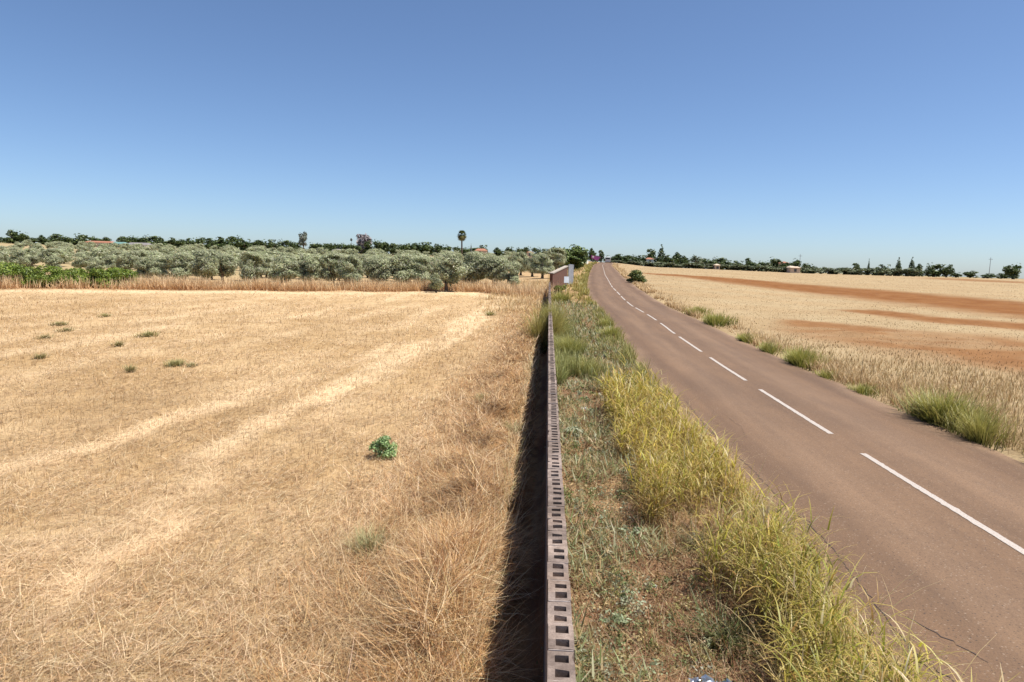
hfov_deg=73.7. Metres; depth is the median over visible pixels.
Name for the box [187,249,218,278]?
olive tree
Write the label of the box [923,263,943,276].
tree
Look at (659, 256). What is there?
tree
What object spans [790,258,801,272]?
tree
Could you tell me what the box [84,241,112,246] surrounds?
house
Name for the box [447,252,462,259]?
olive tree
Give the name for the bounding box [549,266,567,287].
brick enclosure
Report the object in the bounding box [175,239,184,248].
tree
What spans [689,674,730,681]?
foil bag
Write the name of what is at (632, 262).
olive tree
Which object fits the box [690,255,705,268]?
tree
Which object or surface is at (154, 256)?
olive tree
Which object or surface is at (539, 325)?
grass clump
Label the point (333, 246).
tree
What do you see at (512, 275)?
olive tree
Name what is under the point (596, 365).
grass clump
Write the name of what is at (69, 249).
olive tree
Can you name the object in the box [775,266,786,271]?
olive tree
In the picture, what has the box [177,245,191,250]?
olive tree
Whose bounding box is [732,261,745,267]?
tree
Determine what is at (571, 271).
metal gate
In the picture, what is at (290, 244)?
tree
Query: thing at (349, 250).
olive tree
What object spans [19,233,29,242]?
tree
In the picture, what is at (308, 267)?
olive tree
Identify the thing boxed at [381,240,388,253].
tree
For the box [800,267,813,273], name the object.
olive tree
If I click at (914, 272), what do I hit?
olive tree
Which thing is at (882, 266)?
tree
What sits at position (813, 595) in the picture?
verge grass
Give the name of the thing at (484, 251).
house
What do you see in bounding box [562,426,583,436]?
weed
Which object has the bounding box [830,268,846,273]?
olive tree
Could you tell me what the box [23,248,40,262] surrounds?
olive tree
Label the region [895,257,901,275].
tree
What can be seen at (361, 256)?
olive tree
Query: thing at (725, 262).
tree
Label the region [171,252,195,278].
olive tree
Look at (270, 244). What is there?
tree
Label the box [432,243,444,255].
tree
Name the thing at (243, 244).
tree
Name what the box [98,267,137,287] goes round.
shrub
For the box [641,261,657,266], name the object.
olive tree
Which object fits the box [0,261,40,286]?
shrub
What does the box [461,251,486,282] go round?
olive tree
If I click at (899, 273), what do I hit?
olive tree
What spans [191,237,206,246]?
tree
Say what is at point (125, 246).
olive tree
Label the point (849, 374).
dry cereal
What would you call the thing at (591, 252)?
tree
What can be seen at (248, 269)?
olive tree
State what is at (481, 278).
olive tree
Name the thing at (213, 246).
olive tree
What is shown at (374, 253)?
olive tree
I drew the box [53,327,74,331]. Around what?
weed
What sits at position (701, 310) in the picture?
grass clump
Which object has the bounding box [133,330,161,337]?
weed
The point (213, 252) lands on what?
olive tree
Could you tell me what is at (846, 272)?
olive tree
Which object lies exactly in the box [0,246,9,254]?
olive tree
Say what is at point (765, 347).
grass clump
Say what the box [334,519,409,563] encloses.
weed
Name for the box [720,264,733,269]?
olive tree
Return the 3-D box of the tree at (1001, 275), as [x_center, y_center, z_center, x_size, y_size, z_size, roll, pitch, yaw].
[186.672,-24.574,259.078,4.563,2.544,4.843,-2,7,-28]
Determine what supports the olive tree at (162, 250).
on the ground at (966, 308)
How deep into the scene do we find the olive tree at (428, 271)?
75.59 m
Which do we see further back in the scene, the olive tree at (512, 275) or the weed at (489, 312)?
the olive tree at (512, 275)
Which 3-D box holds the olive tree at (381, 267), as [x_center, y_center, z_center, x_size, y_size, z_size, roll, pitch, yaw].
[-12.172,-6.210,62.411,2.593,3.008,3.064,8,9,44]
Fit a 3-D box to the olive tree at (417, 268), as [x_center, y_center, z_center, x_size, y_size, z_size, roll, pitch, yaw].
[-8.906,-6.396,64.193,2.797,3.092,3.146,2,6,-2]
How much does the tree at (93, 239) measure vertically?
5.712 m
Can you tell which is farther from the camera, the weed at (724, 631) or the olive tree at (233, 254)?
the olive tree at (233, 254)
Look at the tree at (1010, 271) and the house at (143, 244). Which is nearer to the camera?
the tree at (1010, 271)
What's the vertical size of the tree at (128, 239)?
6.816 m
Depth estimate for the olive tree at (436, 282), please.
56.97 m
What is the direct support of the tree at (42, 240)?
on the ground at (966, 308)
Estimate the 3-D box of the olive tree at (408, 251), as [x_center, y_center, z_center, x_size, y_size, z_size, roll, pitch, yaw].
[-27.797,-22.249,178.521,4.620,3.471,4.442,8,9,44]
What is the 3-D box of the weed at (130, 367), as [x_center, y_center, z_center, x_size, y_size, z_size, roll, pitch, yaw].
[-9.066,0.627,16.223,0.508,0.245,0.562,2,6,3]
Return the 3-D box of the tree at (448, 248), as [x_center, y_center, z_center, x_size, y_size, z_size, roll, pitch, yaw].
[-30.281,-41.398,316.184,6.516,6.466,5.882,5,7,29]
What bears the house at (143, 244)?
on the ground at (966, 308)
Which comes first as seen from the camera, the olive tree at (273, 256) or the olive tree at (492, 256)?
the olive tree at (492, 256)
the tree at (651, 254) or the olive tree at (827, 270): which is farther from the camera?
the tree at (651, 254)
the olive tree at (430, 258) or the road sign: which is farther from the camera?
the olive tree at (430, 258)
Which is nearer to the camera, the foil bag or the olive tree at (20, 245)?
the foil bag
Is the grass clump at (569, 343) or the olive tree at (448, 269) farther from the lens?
the olive tree at (448, 269)
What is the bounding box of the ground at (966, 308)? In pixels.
[0,242,1023,681]
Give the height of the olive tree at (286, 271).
2.945 m
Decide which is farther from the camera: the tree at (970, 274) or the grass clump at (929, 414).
the tree at (970, 274)
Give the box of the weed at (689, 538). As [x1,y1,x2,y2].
[651,517,737,573]
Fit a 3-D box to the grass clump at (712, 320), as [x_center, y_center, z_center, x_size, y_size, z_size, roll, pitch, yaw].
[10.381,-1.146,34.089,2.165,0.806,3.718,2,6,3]
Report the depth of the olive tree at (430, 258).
81.91 m
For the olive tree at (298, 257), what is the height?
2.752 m
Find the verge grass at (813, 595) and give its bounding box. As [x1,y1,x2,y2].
[551,261,1018,681]
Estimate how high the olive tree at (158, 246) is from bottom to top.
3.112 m
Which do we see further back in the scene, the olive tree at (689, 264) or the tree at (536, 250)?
the tree at (536, 250)
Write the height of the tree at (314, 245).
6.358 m
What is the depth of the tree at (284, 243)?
335.27 m
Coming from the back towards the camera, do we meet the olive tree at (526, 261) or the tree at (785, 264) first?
the tree at (785, 264)
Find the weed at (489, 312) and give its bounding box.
[484,311,496,315]
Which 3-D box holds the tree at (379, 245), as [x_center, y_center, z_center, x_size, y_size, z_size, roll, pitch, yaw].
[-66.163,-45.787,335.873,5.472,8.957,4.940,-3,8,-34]
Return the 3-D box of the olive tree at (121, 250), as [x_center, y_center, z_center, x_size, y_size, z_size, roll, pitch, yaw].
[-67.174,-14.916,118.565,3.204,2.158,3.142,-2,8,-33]
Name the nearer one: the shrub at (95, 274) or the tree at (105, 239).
the shrub at (95, 274)
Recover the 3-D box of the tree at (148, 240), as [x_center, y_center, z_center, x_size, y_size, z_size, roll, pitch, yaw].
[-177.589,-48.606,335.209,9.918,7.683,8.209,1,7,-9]
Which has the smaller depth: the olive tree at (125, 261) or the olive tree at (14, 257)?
the olive tree at (125, 261)
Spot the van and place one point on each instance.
(607, 259)
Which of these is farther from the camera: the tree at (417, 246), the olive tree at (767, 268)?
the tree at (417, 246)
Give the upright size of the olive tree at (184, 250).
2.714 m
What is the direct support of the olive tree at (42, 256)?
on the ground at (966, 308)
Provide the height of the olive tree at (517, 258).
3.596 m
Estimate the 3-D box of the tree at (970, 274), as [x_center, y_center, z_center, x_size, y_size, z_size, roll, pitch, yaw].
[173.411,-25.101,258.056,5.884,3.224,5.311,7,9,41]
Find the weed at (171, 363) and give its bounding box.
[162,358,189,367]
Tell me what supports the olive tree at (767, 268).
on the ground at (966, 308)
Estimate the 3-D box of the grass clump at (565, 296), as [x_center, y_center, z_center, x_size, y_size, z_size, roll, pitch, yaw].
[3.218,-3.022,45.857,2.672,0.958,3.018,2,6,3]
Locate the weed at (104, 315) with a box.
[98,313,111,317]
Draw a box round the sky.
[0,0,1023,278]
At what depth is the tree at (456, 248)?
343.07 m
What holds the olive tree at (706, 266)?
on the ground at (966, 308)
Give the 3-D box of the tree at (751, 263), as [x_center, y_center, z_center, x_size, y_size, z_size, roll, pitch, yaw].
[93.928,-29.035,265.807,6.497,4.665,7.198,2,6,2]
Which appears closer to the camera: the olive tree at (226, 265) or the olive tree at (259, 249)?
the olive tree at (226, 265)
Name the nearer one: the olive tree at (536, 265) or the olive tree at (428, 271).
the olive tree at (428, 271)
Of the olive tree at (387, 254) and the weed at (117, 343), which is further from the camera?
the olive tree at (387, 254)
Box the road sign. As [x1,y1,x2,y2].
[564,276,568,290]
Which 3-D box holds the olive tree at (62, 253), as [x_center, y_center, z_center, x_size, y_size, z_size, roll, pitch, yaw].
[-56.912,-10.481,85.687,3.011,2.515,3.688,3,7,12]
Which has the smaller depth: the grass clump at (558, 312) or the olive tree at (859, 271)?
the grass clump at (558, 312)
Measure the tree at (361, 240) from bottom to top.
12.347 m
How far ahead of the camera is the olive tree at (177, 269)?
60.79 m
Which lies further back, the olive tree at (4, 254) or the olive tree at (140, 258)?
the olive tree at (4, 254)
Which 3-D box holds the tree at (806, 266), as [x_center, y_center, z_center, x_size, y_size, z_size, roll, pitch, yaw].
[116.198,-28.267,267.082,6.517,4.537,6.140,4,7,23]
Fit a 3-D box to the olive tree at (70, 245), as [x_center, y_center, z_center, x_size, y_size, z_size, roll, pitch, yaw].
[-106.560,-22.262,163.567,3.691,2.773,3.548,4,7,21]
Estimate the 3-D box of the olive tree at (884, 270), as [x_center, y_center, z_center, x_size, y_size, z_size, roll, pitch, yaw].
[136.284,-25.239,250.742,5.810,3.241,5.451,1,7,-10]
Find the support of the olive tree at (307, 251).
on the ground at (966, 308)
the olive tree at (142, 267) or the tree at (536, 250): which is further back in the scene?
the tree at (536, 250)
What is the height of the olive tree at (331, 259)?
3.342 m
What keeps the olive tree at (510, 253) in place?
on the ground at (966, 308)
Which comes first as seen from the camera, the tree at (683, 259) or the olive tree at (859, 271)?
the olive tree at (859, 271)
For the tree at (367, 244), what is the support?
on the ground at (966, 308)
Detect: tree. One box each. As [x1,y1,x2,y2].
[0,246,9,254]
[1,250,8,262]
[5,229,21,243]
[6,249,30,263]
[9,247,22,257]
[16,242,26,247]
[17,255,38,267]
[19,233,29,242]
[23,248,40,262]
[29,237,37,243]
[35,245,46,252]
[37,235,50,244]
[37,248,60,264]
[43,254,63,268]
[44,242,54,248]
[47,233,61,241]
[52,247,71,262]
[55,246,74,253]
[58,243,75,250]
[60,236,72,243]
[60,248,73,263]
[71,233,88,244]
[71,251,91,259]
[71,253,91,268]
[72,243,85,249]
[75,246,88,252]
[85,248,109,262]
[85,257,107,271]
[87,236,101,240]
[100,237,111,240]
[101,255,116,268]
[108,247,124,254]
[113,253,138,269]
[116,249,132,252]
[119,235,136,242]
[120,243,131,250]
[128,244,140,250]
[131,250,149,268]
[134,257,153,277]
[135,256,157,262]
[140,234,160,243]
[142,245,155,250]
[147,252,164,256]
[147,257,169,278]
[150,253,165,261]
[152,237,163,243]
[152,243,163,250]
[159,247,168,254]
[160,251,173,272]
[161,237,177,245]
[163,245,175,251]
[166,252,192,279]
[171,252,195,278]
[174,248,193,252]
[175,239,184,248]
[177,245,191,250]
[185,238,194,245]
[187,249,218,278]
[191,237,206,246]
[202,249,218,279]
[204,238,215,248]
[207,253,238,279]
[209,245,220,250]
[214,237,226,249]
[215,250,239,269]
[219,239,233,246]
[224,246,238,252]
[226,235,245,250]
[236,239,251,250]
[237,256,259,271]
[238,250,265,281]
[254,240,267,250]
[254,247,268,251]
[257,252,279,268]
[259,257,273,277]
[263,251,286,257]
[266,239,279,250]
[267,256,299,282]
[268,247,280,252]
[273,252,297,281]
[276,240,292,250]
[282,247,294,252]
[285,255,300,261]
[286,241,297,252]
[294,253,321,283]
[297,249,313,253]
[298,231,306,248]
[299,252,322,281]
[309,242,319,249]
[314,247,328,254]
[318,252,341,286]
[328,243,340,252]
[336,254,363,283]
[337,243,350,248]
[345,248,358,254]
[347,243,361,251]
[356,233,372,253]
[356,254,382,277]
[361,240,375,252]
[362,255,379,274]
[362,258,391,284]
[367,251,386,256]
[373,239,383,249]
[378,250,391,257]
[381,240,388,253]
[387,243,396,255]
[387,253,412,283]
[392,244,403,252]
[399,249,410,254]
[402,242,416,250]
[405,256,430,284]
[411,242,422,252]
[419,242,435,255]
[419,256,431,275]
[426,256,441,276]
[428,273,443,292]
[430,253,466,291]
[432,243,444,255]
[441,261,456,279]
[442,245,451,250]
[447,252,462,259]
[452,246,460,252]
[457,230,466,257]
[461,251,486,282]
[468,264,485,283]
[481,256,511,283]
[486,254,506,283]
[493,247,505,255]
[501,261,520,285]
[503,246,516,252]
[503,251,514,256]
[510,251,528,274]
[522,251,543,276]
[523,246,529,253]
[526,253,554,278]
[531,247,540,254]
[547,247,567,269]
[561,244,588,268]
[588,248,598,261]
[598,250,604,261]
[611,260,626,263]
[612,254,629,261]
[624,255,636,261]
[627,261,638,264]
[633,255,646,261]
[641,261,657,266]
[646,249,657,262]
[655,244,664,261]
[658,262,674,266]
[662,255,678,263]
[667,262,680,267]
[671,252,683,267]
[679,256,690,267]
[683,262,693,267]
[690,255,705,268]
[692,263,702,268]
[699,264,713,268]
[701,259,717,268]
[712,256,727,269]
[718,260,732,269]
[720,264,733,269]
[727,264,745,269]
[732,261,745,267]
[740,265,749,270]
[745,265,758,270]
[746,260,759,270]
[753,265,765,271]
[759,260,772,271]
[761,265,775,271]
[767,266,782,271]
[769,257,781,267]
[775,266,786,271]
[777,262,789,271]
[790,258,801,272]
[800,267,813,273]
[801,263,817,272]
[805,267,822,273]
[818,267,835,273]
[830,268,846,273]
[836,267,851,274]
[843,268,856,274]
[852,267,865,274]
[865,267,884,275]
[875,264,890,270]
[876,268,889,275]
[885,268,902,275]
[891,268,906,275]
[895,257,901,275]
[901,267,911,275]
[904,257,914,274]
[906,268,922,276]
[914,264,924,276]
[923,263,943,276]
[937,264,954,276]
[951,272,961,277]
[962,270,979,277]
[981,273,997,277]
[996,273,1008,278]
[1002,262,1021,278]
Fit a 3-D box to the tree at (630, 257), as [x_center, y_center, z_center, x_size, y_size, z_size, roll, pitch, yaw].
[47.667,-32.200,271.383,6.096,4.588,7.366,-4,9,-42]
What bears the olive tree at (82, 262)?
on the ground at (966, 308)
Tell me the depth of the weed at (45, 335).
21.93 m
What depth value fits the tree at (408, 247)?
324.89 m
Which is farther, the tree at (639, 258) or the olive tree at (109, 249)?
the tree at (639, 258)
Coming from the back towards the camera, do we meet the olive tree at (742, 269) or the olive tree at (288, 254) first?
the olive tree at (742, 269)
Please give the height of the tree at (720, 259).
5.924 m
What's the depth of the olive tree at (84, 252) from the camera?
94.54 m
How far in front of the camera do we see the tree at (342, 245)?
336.26 m
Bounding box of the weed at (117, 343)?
[110,340,125,346]
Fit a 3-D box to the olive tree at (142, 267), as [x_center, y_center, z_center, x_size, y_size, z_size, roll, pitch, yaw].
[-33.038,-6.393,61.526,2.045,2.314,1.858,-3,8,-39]
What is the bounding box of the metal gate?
[568,264,573,284]
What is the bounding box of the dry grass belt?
[0,266,563,314]
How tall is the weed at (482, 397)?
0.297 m
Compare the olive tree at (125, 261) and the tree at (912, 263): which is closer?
the olive tree at (125, 261)
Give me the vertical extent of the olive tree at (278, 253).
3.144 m
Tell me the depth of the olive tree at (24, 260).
69.72 m
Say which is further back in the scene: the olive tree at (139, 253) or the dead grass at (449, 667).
the olive tree at (139, 253)
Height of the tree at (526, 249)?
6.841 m
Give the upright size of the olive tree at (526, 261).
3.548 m
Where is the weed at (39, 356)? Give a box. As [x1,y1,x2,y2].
[29,352,50,359]
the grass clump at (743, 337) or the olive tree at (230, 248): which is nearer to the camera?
the grass clump at (743, 337)
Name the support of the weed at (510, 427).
on the ground at (966, 308)
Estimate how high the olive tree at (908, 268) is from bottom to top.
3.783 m
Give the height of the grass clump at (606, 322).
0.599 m
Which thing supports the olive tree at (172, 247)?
on the ground at (966, 308)
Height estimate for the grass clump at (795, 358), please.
0.745 m
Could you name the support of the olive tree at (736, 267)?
on the ground at (966, 308)
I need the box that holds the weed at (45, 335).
[33,332,55,339]
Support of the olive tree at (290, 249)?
on the ground at (966, 308)
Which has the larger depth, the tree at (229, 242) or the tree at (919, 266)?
the tree at (229, 242)
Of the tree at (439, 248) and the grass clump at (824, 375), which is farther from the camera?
the tree at (439, 248)
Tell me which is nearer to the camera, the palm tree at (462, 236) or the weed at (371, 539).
the weed at (371, 539)
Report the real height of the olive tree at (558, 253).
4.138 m
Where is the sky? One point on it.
(834, 134)
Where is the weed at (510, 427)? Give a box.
[494,416,529,434]
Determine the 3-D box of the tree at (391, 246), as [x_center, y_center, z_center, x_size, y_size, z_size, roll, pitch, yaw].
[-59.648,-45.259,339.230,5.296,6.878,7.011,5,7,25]
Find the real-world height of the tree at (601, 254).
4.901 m
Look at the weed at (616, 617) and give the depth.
5.37 m
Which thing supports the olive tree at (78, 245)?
on the ground at (966, 308)
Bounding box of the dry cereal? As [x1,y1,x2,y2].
[612,263,1023,452]
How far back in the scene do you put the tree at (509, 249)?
315.59 m
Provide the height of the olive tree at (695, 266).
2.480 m
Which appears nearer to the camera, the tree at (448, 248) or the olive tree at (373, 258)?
the olive tree at (373, 258)
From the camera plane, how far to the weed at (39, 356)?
17.45 m
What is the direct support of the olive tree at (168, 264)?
on the ground at (966, 308)
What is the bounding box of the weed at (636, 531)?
[618,527,643,538]
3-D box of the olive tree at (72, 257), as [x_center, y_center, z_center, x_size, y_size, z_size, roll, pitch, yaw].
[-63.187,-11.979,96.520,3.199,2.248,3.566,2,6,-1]
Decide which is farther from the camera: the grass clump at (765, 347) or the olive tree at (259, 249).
the olive tree at (259, 249)
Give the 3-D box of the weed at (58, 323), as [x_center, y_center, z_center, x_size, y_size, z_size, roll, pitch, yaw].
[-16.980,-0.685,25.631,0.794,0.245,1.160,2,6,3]
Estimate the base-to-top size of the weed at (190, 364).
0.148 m
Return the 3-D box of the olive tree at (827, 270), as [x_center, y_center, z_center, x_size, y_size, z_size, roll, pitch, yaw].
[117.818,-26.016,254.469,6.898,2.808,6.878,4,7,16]
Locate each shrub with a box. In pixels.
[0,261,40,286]
[13,264,64,287]
[49,267,91,286]
[81,268,112,287]
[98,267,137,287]
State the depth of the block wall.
4.37 m
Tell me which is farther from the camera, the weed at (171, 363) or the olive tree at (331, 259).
the olive tree at (331, 259)
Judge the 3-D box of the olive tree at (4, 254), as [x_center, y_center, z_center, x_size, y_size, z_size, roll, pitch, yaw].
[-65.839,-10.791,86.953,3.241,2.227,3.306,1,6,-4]
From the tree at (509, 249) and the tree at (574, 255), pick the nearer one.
the tree at (574, 255)
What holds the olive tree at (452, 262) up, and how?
on the ground at (966, 308)
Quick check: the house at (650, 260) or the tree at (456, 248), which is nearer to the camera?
the house at (650, 260)
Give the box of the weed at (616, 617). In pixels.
[599,609,631,630]
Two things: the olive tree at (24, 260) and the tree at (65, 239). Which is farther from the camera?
the tree at (65, 239)
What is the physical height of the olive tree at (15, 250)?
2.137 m
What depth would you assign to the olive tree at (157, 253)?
95.45 m
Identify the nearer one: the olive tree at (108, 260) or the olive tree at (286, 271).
the olive tree at (286, 271)
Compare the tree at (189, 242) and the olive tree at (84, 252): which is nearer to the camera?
the olive tree at (84, 252)
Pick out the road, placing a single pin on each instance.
(905, 494)
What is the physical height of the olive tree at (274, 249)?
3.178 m
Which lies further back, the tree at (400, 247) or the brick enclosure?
the tree at (400, 247)
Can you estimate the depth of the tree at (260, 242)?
335.30 m
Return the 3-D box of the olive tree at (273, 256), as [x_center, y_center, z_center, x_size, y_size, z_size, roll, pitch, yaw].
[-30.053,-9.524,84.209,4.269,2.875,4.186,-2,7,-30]
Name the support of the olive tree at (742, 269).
on the ground at (966, 308)
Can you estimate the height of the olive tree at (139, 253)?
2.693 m
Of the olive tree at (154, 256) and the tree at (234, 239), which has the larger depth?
the tree at (234, 239)
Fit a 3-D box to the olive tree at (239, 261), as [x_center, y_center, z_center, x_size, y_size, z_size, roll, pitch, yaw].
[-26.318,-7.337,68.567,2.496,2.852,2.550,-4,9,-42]
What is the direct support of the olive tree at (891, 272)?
on the ground at (966, 308)
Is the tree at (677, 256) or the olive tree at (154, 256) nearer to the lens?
the olive tree at (154, 256)
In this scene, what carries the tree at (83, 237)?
on the ground at (966, 308)
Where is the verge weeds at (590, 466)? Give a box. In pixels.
[534,299,909,681]
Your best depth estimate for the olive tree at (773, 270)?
255.69 m
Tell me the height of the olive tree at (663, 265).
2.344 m
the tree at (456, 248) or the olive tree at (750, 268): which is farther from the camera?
the tree at (456, 248)
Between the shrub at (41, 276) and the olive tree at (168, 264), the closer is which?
the shrub at (41, 276)
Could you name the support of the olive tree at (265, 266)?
on the ground at (966, 308)
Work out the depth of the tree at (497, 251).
372.44 m
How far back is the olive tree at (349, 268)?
60.11 m
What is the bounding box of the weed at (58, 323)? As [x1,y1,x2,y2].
[47,320,68,325]
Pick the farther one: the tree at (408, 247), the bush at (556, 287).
the tree at (408, 247)
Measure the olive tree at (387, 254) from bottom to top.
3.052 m
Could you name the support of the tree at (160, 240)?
on the ground at (966, 308)
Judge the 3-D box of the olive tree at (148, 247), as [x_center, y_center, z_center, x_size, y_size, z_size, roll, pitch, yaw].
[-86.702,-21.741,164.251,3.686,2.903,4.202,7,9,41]
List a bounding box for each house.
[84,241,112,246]
[129,242,152,248]
[475,248,486,253]
[644,258,653,266]
[713,264,719,269]
[785,266,800,272]
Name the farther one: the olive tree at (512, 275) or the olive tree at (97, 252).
the olive tree at (97, 252)
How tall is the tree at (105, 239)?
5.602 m
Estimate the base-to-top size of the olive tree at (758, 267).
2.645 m
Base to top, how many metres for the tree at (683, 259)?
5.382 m
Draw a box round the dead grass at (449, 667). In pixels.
[45,293,545,681]
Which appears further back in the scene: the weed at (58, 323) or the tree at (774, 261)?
the tree at (774, 261)
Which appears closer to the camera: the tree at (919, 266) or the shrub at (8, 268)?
the shrub at (8, 268)
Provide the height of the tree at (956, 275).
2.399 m
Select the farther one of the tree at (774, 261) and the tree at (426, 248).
the tree at (426, 248)
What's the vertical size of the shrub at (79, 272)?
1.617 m
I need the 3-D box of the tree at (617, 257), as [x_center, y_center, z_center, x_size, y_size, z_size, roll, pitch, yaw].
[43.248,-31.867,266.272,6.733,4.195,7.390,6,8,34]
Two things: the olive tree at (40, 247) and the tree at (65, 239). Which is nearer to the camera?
the olive tree at (40, 247)
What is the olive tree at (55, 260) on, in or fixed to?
on the ground at (966, 308)
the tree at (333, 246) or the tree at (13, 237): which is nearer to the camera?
the tree at (333, 246)
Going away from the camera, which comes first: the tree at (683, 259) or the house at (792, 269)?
the house at (792, 269)
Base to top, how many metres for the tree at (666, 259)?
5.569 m
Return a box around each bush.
[368,434,397,459]
[551,285,567,294]
[591,255,599,260]
[626,269,647,282]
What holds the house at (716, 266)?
on the ground at (966, 308)
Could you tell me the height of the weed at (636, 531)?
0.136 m
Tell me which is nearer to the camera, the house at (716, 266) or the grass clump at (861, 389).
the grass clump at (861, 389)
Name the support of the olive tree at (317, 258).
on the ground at (966, 308)
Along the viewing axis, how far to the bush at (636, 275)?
74.61 m
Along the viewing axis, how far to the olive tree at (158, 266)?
60.79 m
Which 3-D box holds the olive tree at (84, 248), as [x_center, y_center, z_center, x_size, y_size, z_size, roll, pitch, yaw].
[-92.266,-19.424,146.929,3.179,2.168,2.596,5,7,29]
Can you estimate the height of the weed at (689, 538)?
0.279 m
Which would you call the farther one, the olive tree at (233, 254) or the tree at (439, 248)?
the tree at (439, 248)
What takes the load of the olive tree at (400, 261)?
on the ground at (966, 308)
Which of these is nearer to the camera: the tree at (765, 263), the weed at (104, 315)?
the weed at (104, 315)
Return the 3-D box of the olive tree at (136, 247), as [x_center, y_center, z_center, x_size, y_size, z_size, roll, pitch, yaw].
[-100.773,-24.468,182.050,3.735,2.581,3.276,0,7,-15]
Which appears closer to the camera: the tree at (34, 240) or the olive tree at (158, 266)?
the olive tree at (158, 266)
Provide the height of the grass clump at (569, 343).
0.784 m
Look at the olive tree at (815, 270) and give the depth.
254.51 m
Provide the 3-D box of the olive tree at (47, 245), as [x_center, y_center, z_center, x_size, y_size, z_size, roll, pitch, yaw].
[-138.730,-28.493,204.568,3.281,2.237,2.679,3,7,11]
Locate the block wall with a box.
[543,282,575,681]
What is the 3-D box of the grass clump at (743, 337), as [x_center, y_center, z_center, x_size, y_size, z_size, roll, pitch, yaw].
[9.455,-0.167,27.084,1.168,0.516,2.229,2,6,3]
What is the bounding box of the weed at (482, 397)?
[474,392,489,401]
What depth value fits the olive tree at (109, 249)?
130.08 m
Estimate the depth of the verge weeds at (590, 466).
6.43 m
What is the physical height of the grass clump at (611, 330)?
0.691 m
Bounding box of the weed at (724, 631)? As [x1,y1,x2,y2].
[650,587,785,681]
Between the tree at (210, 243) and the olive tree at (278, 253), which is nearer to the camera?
the olive tree at (278, 253)
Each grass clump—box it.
[516,303,571,353]
[525,296,580,334]
[546,290,573,301]
[546,332,598,355]
[568,352,618,379]
[594,318,618,327]
[597,322,634,339]
[682,305,713,314]
[699,311,742,327]
[735,332,761,343]
[756,337,786,354]
[778,344,834,370]
[812,368,843,380]
[844,381,885,398]
[888,377,1023,434]
[937,402,1023,450]
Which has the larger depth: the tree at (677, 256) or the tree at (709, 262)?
the tree at (677, 256)
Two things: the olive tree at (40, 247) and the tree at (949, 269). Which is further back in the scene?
the tree at (949, 269)
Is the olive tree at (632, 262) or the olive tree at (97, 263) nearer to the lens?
the olive tree at (97, 263)
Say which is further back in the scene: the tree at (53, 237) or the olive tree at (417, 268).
the tree at (53, 237)
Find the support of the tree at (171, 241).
on the ground at (966, 308)
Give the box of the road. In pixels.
[587,262,1023,681]
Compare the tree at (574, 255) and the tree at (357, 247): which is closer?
the tree at (574, 255)
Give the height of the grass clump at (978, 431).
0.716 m
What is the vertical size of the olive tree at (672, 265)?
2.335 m
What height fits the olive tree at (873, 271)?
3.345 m
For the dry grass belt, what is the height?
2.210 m
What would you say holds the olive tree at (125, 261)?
on the ground at (966, 308)
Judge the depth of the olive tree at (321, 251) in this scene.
200.26 m
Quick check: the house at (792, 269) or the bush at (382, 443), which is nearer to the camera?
the bush at (382, 443)
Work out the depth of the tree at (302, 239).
326.48 m
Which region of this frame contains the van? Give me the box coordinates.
[605,257,610,262]
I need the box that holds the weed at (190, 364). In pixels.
[181,362,198,367]
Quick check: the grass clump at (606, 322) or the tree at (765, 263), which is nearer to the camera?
the grass clump at (606, 322)
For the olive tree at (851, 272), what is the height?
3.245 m
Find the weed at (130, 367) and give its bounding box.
[120,363,137,372]
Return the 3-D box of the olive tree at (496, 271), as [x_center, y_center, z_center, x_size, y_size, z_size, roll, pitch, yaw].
[-1.528,-6.619,65.805,3.355,3.309,2.814,-3,8,-38]
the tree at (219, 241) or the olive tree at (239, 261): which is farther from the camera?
the tree at (219, 241)
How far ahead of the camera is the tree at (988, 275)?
258.20 m

